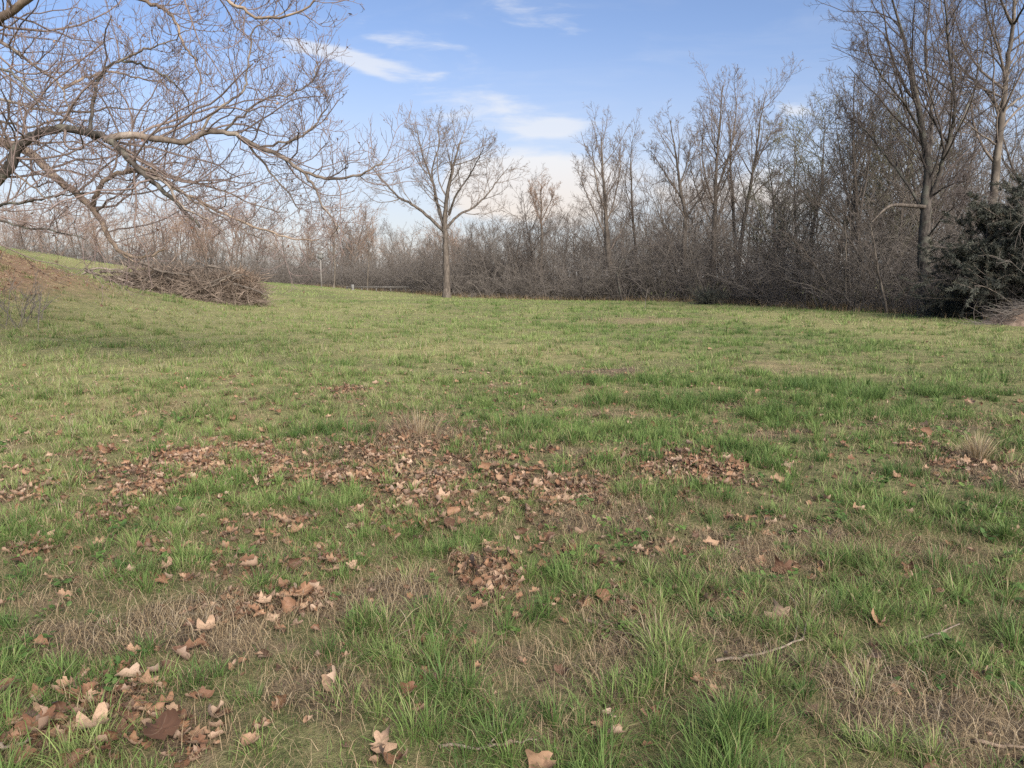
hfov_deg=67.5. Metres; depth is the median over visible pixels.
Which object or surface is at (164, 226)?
bare tree
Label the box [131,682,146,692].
fallen leaf
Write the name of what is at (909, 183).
bare tree
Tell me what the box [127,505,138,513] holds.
fallen leaf
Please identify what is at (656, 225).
bare tree
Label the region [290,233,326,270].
bare tree
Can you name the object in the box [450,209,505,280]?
bare tree
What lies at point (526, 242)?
bare tree
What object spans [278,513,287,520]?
fallen leaf
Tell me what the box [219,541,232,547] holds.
fallen leaf
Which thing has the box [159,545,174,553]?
fallen leaf
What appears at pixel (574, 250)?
bare tree
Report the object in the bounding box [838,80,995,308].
bare tree
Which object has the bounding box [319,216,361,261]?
bare tree
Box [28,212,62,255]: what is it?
bare tree
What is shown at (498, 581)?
fallen leaf
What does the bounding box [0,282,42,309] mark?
brier
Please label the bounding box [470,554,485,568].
fallen leaf
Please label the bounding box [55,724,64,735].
fallen leaf
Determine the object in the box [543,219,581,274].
bare tree
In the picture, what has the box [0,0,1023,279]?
sky
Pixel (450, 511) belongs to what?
fallen leaf
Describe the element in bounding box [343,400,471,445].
dead weed
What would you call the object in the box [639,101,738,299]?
forked tree
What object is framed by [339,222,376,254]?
bare tree
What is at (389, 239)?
bare tree
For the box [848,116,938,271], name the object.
bare tree
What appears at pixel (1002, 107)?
pale tree
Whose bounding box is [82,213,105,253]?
bare tree
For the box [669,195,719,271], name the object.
bare tree
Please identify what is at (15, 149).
sycamore
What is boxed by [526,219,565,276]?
bare tree
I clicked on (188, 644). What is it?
fallen leaf
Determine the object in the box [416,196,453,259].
bare tree
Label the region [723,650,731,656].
fallen leaf
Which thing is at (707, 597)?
fallen leaf
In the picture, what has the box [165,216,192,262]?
bare tree
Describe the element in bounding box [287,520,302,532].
fallen leaf
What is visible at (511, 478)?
fallen leaf
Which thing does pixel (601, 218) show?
bare tree
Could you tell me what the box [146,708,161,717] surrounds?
fallen leaf
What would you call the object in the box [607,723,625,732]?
fallen leaf
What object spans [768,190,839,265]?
bare tree
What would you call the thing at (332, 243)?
bare tree
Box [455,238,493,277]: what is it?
bare tree
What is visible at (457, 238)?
bare tree
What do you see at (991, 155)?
bare tree
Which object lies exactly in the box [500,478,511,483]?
fallen leaf
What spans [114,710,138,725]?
fallen leaf
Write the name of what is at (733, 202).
twin tree
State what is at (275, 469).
fallen leaf
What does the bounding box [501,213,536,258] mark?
bare tree
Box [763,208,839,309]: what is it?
sapling
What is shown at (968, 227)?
sapling
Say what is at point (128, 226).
bare tree
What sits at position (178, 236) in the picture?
bare tree
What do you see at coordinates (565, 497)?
fallen leaf
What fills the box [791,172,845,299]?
bare tree
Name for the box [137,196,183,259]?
bare tree
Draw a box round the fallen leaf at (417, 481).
[412,479,421,486]
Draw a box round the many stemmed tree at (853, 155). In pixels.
[767,29,934,305]
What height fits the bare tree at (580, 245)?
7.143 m
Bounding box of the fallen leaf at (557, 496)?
[552,494,562,499]
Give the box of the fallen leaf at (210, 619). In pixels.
[195,614,214,630]
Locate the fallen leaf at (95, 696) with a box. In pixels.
[89,686,107,701]
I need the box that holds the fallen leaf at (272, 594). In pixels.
[255,590,274,599]
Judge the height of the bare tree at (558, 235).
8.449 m
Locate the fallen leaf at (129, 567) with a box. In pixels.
[124,564,137,570]
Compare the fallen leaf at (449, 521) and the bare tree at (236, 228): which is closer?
the fallen leaf at (449, 521)
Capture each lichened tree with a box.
[729,144,821,297]
[736,93,857,297]
[742,128,819,296]
[780,97,899,285]
[793,93,920,286]
[852,109,961,305]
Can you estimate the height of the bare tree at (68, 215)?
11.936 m
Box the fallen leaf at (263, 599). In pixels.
[256,591,271,602]
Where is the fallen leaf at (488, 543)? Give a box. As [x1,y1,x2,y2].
[480,539,493,544]
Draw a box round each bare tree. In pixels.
[0,190,44,248]
[0,208,15,247]
[0,213,30,248]
[3,201,32,246]
[6,205,39,249]
[6,211,54,250]
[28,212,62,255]
[29,190,84,255]
[55,191,83,250]
[56,197,120,260]
[58,209,88,255]
[64,197,97,258]
[69,204,105,257]
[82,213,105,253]
[85,214,127,262]
[97,210,131,257]
[104,195,156,262]
[118,179,179,266]
[129,200,182,257]
[132,219,178,254]
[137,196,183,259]
[154,213,176,257]
[162,191,217,272]
[165,207,184,254]
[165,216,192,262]
[167,217,185,259]
[170,211,209,256]
[173,213,200,257]
[179,209,226,258]
[187,191,230,269]
[187,221,208,255]
[195,205,240,265]
[200,222,242,270]
[201,218,222,263]
[217,204,263,260]
[220,194,249,265]
[222,191,260,264]
[234,211,274,277]
[245,209,293,259]
[246,227,273,265]
[261,242,284,276]
[262,202,301,266]
[268,231,297,269]
[272,230,292,266]
[287,203,324,269]
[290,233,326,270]
[293,216,320,259]
[304,194,358,274]
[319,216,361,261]
[320,220,348,261]
[321,219,363,261]
[323,217,386,269]
[339,204,379,271]
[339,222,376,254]
[342,201,386,280]
[352,230,377,263]
[362,220,383,264]
[367,218,425,270]
[371,218,403,266]
[380,238,402,259]
[380,248,393,277]
[385,228,413,263]
[390,222,436,264]
[399,231,452,283]
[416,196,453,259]
[416,223,461,263]
[448,229,458,259]
[449,223,463,259]
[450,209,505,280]
[450,217,501,258]
[450,221,464,270]
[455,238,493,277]
[457,229,495,294]
[467,239,497,282]
[473,216,525,290]
[488,164,568,274]
[498,221,540,272]
[499,201,540,292]
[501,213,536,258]
[505,210,561,274]
[507,216,539,271]
[523,223,553,293]
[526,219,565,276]
[536,204,595,279]
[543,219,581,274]
[544,209,574,271]
[549,198,604,273]
[558,202,600,292]
[559,219,595,272]
[559,227,586,275]
[566,185,650,262]
[568,185,622,275]
[570,209,631,282]
[597,227,632,274]
[615,174,718,281]
[616,221,643,259]
[625,152,738,263]
[628,205,669,250]
[632,198,666,262]
[642,206,705,298]
[647,180,718,251]
[655,163,768,289]
[661,183,707,248]
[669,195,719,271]
[677,193,745,259]
[682,62,769,294]
[687,162,768,270]
[693,195,769,271]
[693,210,729,261]
[700,217,738,276]
[721,179,824,299]
[736,173,809,290]
[737,180,772,262]
[742,77,850,298]
[751,185,802,258]
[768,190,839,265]
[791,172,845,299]
[801,73,923,299]
[818,71,919,296]
[828,77,983,276]
[830,108,995,295]
[831,46,1023,274]
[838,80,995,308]
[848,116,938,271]
[862,142,960,245]
[863,105,939,275]
[884,45,1023,264]
[913,95,995,240]
[937,105,1023,255]
[938,93,1023,241]
[940,141,1022,240]
[949,45,1023,232]
[977,141,1023,207]
[998,121,1023,198]
[999,172,1023,203]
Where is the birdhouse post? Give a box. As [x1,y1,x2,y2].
[317,253,323,286]
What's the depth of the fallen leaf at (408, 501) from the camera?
5.35 m
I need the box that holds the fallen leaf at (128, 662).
[117,658,130,669]
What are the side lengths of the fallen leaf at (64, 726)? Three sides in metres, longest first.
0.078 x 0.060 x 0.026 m
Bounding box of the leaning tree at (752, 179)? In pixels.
[715,51,808,291]
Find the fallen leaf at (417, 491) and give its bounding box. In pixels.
[413,489,426,493]
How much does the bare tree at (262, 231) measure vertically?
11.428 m
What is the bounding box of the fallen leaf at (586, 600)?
[584,594,593,606]
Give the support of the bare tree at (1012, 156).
on the ground at (304, 735)
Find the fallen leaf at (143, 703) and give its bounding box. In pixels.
[133,702,151,710]
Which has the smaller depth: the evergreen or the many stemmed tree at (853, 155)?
the evergreen
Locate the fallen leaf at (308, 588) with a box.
[296,581,313,595]
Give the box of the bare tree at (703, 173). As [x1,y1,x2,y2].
[682,62,769,294]
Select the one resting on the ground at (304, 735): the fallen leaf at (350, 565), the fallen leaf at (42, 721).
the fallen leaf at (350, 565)
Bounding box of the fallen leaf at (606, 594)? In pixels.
[595,588,610,601]
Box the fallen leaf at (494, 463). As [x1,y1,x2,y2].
[487,461,500,466]
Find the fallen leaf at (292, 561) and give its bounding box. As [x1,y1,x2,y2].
[289,558,301,569]
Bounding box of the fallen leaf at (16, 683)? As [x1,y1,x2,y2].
[11,678,25,692]
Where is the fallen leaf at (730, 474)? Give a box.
[727,471,737,476]
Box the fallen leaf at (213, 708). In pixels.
[207,700,223,714]
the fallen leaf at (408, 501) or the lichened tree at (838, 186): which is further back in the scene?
the lichened tree at (838, 186)
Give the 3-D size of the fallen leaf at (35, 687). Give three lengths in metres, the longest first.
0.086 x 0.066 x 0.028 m
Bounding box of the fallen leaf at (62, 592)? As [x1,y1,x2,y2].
[53,588,71,599]
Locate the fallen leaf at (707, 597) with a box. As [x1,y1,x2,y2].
[704,590,717,600]
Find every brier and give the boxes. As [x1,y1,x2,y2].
[0,268,45,329]
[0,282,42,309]
[5,269,58,322]
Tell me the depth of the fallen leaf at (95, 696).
2.85 m
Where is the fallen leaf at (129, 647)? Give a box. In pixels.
[123,643,141,654]
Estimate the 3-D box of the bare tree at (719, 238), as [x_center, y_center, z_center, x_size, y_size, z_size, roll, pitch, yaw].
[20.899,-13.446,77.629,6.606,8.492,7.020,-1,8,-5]
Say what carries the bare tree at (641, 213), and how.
on the ground at (304, 735)
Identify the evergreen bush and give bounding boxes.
[688,284,731,304]
[915,296,978,317]
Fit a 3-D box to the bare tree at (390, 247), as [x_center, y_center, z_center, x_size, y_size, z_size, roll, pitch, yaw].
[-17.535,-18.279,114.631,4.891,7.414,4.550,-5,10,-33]
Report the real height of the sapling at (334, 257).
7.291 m
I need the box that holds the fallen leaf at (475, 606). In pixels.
[471,598,487,608]
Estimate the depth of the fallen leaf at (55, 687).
2.94 m
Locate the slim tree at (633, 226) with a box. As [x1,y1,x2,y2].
[596,108,649,297]
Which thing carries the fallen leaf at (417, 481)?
on the ground at (304, 735)
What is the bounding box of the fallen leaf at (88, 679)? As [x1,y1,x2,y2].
[85,678,99,685]
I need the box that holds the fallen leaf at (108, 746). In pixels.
[93,741,110,749]
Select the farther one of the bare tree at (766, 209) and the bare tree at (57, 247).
the bare tree at (57, 247)
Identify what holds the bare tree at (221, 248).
on the ground at (304, 735)
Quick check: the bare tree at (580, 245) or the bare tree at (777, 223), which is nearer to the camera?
the bare tree at (580, 245)
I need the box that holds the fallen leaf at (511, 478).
[508,474,515,482]
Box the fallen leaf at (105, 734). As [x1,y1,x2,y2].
[93,729,118,742]
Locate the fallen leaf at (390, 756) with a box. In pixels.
[379,745,395,763]
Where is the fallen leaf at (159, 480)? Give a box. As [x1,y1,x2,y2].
[154,478,164,484]
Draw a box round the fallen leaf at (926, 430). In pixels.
[920,427,932,435]
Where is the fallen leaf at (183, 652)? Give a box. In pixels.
[171,645,189,660]
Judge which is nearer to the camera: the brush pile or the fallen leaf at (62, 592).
the fallen leaf at (62, 592)
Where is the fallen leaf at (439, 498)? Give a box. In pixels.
[433,495,443,503]
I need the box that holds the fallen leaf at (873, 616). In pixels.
[871,608,888,626]
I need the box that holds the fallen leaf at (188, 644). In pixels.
[182,638,205,649]
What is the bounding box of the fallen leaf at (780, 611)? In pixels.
[764,597,789,619]
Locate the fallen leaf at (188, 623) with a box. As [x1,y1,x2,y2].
[182,620,195,626]
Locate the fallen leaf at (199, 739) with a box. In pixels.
[185,734,207,743]
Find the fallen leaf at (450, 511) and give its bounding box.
[447,507,460,515]
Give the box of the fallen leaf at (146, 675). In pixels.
[138,668,158,683]
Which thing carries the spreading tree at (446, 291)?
on the ground at (304, 735)
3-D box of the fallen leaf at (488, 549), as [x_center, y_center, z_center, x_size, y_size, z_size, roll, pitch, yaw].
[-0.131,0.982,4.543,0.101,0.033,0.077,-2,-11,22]
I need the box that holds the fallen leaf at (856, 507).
[853,502,865,509]
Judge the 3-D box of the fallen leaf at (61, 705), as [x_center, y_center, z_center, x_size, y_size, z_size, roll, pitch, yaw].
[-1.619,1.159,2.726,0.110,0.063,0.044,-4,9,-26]
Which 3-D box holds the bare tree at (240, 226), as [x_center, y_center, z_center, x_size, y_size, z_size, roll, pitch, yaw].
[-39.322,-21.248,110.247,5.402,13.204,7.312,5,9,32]
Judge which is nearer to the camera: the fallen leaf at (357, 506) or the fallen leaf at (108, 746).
the fallen leaf at (108, 746)
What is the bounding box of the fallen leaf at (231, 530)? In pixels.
[225,525,237,532]
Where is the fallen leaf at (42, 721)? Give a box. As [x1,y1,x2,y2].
[14,705,56,735]
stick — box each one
[0,737,31,749]
[439,728,536,749]
[585,619,677,649]
[715,590,826,662]
[905,623,959,645]
[974,738,1023,748]
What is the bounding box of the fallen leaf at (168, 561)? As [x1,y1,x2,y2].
[158,556,171,568]
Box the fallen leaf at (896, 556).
[886,551,905,558]
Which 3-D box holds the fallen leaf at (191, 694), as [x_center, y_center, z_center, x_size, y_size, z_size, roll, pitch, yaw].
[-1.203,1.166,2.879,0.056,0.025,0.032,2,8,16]
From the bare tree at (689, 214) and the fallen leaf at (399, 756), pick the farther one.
the bare tree at (689, 214)
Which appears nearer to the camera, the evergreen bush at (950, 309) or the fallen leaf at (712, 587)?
the fallen leaf at (712, 587)
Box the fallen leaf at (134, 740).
[123,730,142,744]
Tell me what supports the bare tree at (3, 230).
on the ground at (304, 735)
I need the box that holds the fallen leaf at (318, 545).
[316,543,327,551]
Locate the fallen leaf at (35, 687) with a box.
[28,683,45,696]
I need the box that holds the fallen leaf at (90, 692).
[80,688,99,702]
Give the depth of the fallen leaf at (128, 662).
3.08 m
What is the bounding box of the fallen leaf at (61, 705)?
[52,701,74,713]
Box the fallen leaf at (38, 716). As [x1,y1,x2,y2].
[32,714,50,723]
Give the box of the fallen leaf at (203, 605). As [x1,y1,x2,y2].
[195,603,209,609]
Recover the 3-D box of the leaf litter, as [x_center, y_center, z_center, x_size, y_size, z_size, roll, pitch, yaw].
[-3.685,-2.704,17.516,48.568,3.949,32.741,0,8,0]
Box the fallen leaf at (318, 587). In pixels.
[311,585,324,591]
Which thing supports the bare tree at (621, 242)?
on the ground at (304, 735)
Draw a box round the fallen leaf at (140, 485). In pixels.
[135,482,149,487]
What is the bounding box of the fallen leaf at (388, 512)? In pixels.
[386,506,394,517]
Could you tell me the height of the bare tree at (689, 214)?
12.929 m
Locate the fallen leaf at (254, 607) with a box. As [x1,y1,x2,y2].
[248,603,259,611]
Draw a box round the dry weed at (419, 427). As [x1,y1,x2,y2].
[357,406,460,444]
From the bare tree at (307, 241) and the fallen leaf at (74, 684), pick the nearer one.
the fallen leaf at (74, 684)
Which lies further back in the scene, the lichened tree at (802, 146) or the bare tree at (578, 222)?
the bare tree at (578, 222)
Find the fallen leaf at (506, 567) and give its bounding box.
[502,562,513,569]
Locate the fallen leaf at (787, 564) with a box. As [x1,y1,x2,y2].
[771,555,791,574]
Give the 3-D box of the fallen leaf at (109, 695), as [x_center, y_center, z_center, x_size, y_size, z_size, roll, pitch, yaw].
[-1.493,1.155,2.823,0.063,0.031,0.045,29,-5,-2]
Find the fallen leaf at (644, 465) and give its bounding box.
[641,462,651,467]
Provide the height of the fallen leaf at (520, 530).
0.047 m
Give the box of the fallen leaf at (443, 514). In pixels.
[437,511,446,518]
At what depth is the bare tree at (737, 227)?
71.78 m
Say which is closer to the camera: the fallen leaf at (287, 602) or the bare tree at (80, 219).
the fallen leaf at (287, 602)
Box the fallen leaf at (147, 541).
[136,538,153,546]
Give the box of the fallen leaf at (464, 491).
[461,490,470,495]
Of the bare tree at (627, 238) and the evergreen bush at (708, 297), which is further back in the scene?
the bare tree at (627, 238)
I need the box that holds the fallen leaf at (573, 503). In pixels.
[567,500,576,506]
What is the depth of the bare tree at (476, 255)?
64.11 m
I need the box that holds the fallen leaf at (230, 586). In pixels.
[228,585,238,594]
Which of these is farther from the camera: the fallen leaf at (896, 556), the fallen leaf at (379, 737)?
the fallen leaf at (896, 556)
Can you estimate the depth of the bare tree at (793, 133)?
49.60 m
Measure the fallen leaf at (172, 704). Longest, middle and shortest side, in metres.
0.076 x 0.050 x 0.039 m
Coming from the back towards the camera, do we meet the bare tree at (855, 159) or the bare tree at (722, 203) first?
the bare tree at (722, 203)
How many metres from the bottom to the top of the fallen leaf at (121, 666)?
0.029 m
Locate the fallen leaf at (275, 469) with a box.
[271,466,278,473]
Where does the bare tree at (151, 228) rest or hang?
on the ground at (304, 735)
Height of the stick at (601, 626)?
0.042 m
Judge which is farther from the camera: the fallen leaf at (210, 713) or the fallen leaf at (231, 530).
the fallen leaf at (231, 530)
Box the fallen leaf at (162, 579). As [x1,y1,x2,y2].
[155,573,168,582]
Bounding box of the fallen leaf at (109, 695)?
[100,693,115,702]
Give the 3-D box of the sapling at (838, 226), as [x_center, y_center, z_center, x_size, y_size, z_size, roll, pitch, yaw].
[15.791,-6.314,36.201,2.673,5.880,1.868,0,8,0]
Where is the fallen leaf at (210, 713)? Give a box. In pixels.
[208,700,224,717]
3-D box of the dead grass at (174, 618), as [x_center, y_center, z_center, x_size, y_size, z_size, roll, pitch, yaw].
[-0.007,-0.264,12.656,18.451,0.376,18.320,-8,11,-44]
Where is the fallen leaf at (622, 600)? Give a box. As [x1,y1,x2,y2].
[616,598,627,604]
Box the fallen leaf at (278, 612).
[273,606,282,616]
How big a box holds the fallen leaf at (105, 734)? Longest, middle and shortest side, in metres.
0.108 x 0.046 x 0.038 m
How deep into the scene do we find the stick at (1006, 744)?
2.59 m
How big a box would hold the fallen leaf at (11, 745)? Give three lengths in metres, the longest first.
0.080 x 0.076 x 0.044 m
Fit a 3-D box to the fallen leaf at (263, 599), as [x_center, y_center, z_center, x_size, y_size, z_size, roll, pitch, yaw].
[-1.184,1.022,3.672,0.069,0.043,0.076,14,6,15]
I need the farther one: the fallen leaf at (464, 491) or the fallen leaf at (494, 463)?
the fallen leaf at (494, 463)
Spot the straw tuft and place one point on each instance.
(983, 449)
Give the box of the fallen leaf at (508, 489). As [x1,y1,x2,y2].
[504,486,515,493]
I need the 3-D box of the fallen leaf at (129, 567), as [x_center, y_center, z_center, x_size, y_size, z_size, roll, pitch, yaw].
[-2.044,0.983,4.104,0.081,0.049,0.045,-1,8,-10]
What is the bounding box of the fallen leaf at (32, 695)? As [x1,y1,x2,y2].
[30,694,41,702]
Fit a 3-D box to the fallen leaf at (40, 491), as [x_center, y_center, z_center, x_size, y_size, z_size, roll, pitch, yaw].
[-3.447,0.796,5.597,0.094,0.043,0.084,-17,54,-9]
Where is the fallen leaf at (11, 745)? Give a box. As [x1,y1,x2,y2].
[10,738,34,751]
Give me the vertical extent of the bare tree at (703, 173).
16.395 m
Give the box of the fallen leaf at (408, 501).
[401,499,415,505]
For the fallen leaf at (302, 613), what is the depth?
3.62 m
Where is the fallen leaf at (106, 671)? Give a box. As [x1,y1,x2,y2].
[99,666,117,680]
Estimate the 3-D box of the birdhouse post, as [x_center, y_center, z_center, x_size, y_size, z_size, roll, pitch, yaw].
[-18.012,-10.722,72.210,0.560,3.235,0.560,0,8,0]
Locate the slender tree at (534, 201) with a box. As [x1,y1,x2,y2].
[526,167,561,294]
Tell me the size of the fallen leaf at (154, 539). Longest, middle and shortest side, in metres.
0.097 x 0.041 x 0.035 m
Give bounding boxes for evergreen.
[893,171,1023,319]
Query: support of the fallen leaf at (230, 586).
on the ground at (304, 735)
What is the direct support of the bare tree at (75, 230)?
on the ground at (304, 735)
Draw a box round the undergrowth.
[0,78,1023,316]
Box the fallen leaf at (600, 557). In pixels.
[592,556,605,567]
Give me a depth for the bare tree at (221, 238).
94.83 m
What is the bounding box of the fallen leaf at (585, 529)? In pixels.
[575,525,591,534]
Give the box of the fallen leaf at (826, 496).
[823,494,830,500]
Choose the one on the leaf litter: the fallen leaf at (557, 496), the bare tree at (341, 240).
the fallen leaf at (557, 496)
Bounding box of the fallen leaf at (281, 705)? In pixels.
[271,694,286,709]
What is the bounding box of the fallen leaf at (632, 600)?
[630,594,652,603]
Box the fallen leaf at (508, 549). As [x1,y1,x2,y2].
[506,547,518,557]
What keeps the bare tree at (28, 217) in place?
on the ground at (304, 735)
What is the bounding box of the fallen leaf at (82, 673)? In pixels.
[77,667,89,679]
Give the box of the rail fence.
[346,286,409,291]
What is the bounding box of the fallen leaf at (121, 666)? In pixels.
[116,664,131,677]
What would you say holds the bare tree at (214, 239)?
on the ground at (304, 735)
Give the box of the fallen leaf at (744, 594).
[739,590,752,599]
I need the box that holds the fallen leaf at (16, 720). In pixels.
[5,708,26,724]
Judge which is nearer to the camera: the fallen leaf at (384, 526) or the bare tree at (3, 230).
the fallen leaf at (384, 526)
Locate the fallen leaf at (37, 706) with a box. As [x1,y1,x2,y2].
[24,702,40,711]
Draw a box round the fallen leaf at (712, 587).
[707,584,717,592]
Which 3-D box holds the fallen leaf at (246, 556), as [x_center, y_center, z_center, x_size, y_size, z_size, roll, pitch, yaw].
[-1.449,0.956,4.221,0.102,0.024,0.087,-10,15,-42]
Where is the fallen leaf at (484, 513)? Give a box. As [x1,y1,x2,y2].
[479,511,492,519]
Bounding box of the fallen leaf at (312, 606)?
[310,602,323,610]
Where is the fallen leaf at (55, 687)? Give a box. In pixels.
[49,676,74,689]
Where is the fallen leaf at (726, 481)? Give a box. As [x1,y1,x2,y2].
[716,477,728,482]
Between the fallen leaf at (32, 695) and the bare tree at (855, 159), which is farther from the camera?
the bare tree at (855, 159)
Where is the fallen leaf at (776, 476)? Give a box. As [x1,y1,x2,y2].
[770,473,784,482]
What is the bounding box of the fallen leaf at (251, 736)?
[241,731,261,745]
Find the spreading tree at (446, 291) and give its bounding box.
[352,104,529,297]
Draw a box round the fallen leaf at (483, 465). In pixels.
[478,461,490,469]
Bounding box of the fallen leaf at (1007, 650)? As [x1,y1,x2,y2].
[999,643,1011,656]
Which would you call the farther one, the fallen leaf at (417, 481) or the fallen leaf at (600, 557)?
the fallen leaf at (417, 481)
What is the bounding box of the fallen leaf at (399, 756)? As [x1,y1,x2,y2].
[396,749,407,759]
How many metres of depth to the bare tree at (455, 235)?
116.62 m
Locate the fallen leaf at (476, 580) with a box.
[472,577,483,586]
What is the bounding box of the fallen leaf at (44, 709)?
[35,705,47,716]
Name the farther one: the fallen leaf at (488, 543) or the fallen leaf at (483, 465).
the fallen leaf at (483, 465)
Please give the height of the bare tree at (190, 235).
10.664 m
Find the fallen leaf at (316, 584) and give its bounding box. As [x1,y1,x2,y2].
[309,582,323,589]
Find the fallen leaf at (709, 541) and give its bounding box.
[703,536,718,546]
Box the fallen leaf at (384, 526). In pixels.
[380,525,390,532]
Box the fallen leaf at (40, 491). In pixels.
[34,486,47,498]
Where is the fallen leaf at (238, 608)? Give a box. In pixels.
[235,605,244,613]
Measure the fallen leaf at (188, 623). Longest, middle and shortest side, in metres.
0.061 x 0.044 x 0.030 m
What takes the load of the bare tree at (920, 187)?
on the ground at (304, 735)
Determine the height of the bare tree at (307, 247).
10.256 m
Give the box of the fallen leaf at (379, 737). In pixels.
[370,725,396,752]
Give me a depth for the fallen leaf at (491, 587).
4.03 m
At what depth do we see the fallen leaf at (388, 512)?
5.19 m
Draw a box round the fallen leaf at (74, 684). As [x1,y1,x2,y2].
[70,672,90,688]
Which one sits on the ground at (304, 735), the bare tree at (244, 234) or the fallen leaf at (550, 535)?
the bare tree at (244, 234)
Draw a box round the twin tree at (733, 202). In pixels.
[691,88,753,290]
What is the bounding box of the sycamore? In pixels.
[0,0,443,306]
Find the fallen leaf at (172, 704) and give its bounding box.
[166,702,177,710]
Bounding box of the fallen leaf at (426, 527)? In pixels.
[421,520,429,530]
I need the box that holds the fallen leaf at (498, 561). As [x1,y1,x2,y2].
[493,557,507,564]
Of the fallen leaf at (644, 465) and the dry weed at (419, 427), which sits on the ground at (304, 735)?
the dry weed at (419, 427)
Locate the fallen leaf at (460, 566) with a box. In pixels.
[457,561,466,572]
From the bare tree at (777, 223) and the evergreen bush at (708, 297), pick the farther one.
the bare tree at (777, 223)
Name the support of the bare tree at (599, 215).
on the ground at (304, 735)
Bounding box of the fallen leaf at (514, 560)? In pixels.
[503,555,517,564]
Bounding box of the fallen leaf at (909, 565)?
[902,560,913,572]
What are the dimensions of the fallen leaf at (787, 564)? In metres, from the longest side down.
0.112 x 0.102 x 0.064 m
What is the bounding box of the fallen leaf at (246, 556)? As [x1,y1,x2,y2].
[239,553,258,560]
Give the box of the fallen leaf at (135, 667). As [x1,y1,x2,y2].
[114,662,140,676]
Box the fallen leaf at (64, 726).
[55,720,71,729]
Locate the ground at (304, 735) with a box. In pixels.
[0,247,1023,767]
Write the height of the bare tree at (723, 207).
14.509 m
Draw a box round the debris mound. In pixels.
[956,297,1023,326]
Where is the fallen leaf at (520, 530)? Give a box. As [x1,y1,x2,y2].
[515,527,526,534]
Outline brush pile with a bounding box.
[83,248,284,306]
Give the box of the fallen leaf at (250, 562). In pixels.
[238,556,257,566]
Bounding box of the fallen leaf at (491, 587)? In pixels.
[479,580,496,596]
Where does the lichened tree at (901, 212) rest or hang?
on the ground at (304, 735)
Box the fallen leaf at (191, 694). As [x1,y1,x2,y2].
[184,691,197,698]
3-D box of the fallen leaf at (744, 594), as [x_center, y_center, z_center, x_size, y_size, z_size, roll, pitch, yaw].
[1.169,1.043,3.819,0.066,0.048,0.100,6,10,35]
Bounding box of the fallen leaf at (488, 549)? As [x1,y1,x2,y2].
[482,547,496,551]
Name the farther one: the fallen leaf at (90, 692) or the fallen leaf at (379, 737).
the fallen leaf at (90, 692)
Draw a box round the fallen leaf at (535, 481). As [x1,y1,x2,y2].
[530,477,542,486]
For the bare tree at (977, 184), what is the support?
on the ground at (304, 735)
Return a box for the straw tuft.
[941,429,1015,462]
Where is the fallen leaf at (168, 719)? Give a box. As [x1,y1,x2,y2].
[143,708,180,739]
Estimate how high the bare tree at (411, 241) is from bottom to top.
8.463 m
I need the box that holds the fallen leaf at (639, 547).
[631,544,643,550]
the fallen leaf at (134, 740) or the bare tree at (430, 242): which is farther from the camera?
the bare tree at (430, 242)
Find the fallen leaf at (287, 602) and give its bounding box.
[280,596,295,612]
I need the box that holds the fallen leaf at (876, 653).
[866,644,881,657]
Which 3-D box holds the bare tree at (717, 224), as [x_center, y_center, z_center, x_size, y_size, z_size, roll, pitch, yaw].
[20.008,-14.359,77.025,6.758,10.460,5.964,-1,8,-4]
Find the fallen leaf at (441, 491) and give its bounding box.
[437,487,449,496]
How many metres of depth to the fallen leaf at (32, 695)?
2.81 m
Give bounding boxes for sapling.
[321,215,341,287]
[360,219,390,289]
[616,237,661,300]
[703,221,752,300]
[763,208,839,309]
[820,188,876,309]
[849,180,888,312]
[938,197,994,276]
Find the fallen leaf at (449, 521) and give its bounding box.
[442,517,455,526]
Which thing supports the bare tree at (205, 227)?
on the ground at (304, 735)
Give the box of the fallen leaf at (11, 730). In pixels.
[7,727,26,741]
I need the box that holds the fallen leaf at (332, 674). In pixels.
[321,665,335,691]
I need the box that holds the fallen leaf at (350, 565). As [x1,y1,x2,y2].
[345,560,359,569]
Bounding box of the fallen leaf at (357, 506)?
[353,504,364,511]
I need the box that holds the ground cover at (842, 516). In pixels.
[0,384,1023,704]
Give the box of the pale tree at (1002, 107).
[912,0,1023,306]
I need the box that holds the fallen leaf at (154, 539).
[151,535,157,542]
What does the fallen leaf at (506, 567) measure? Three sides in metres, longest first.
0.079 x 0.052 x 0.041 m
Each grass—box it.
[0,342,1023,767]
[274,282,996,319]
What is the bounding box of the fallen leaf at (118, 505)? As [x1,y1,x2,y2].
[114,499,128,507]
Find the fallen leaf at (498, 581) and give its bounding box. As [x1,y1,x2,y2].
[492,575,502,586]
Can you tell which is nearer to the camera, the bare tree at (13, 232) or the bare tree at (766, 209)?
the bare tree at (766, 209)
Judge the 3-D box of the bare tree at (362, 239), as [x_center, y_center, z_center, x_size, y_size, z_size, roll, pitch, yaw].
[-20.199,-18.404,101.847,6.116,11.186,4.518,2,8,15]
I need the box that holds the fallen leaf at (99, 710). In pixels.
[72,701,109,730]
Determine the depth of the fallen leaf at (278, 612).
3.59 m
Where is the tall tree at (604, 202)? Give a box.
[571,102,642,297]
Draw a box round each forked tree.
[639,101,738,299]
[803,0,1023,311]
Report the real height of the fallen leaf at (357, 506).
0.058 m
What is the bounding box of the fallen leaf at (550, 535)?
[543,532,555,540]
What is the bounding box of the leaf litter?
[0,251,1023,767]
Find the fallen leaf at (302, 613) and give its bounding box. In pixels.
[297,607,304,616]
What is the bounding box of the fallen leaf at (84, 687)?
[80,681,96,698]
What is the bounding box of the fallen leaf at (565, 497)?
[563,491,573,500]
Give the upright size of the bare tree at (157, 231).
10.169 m

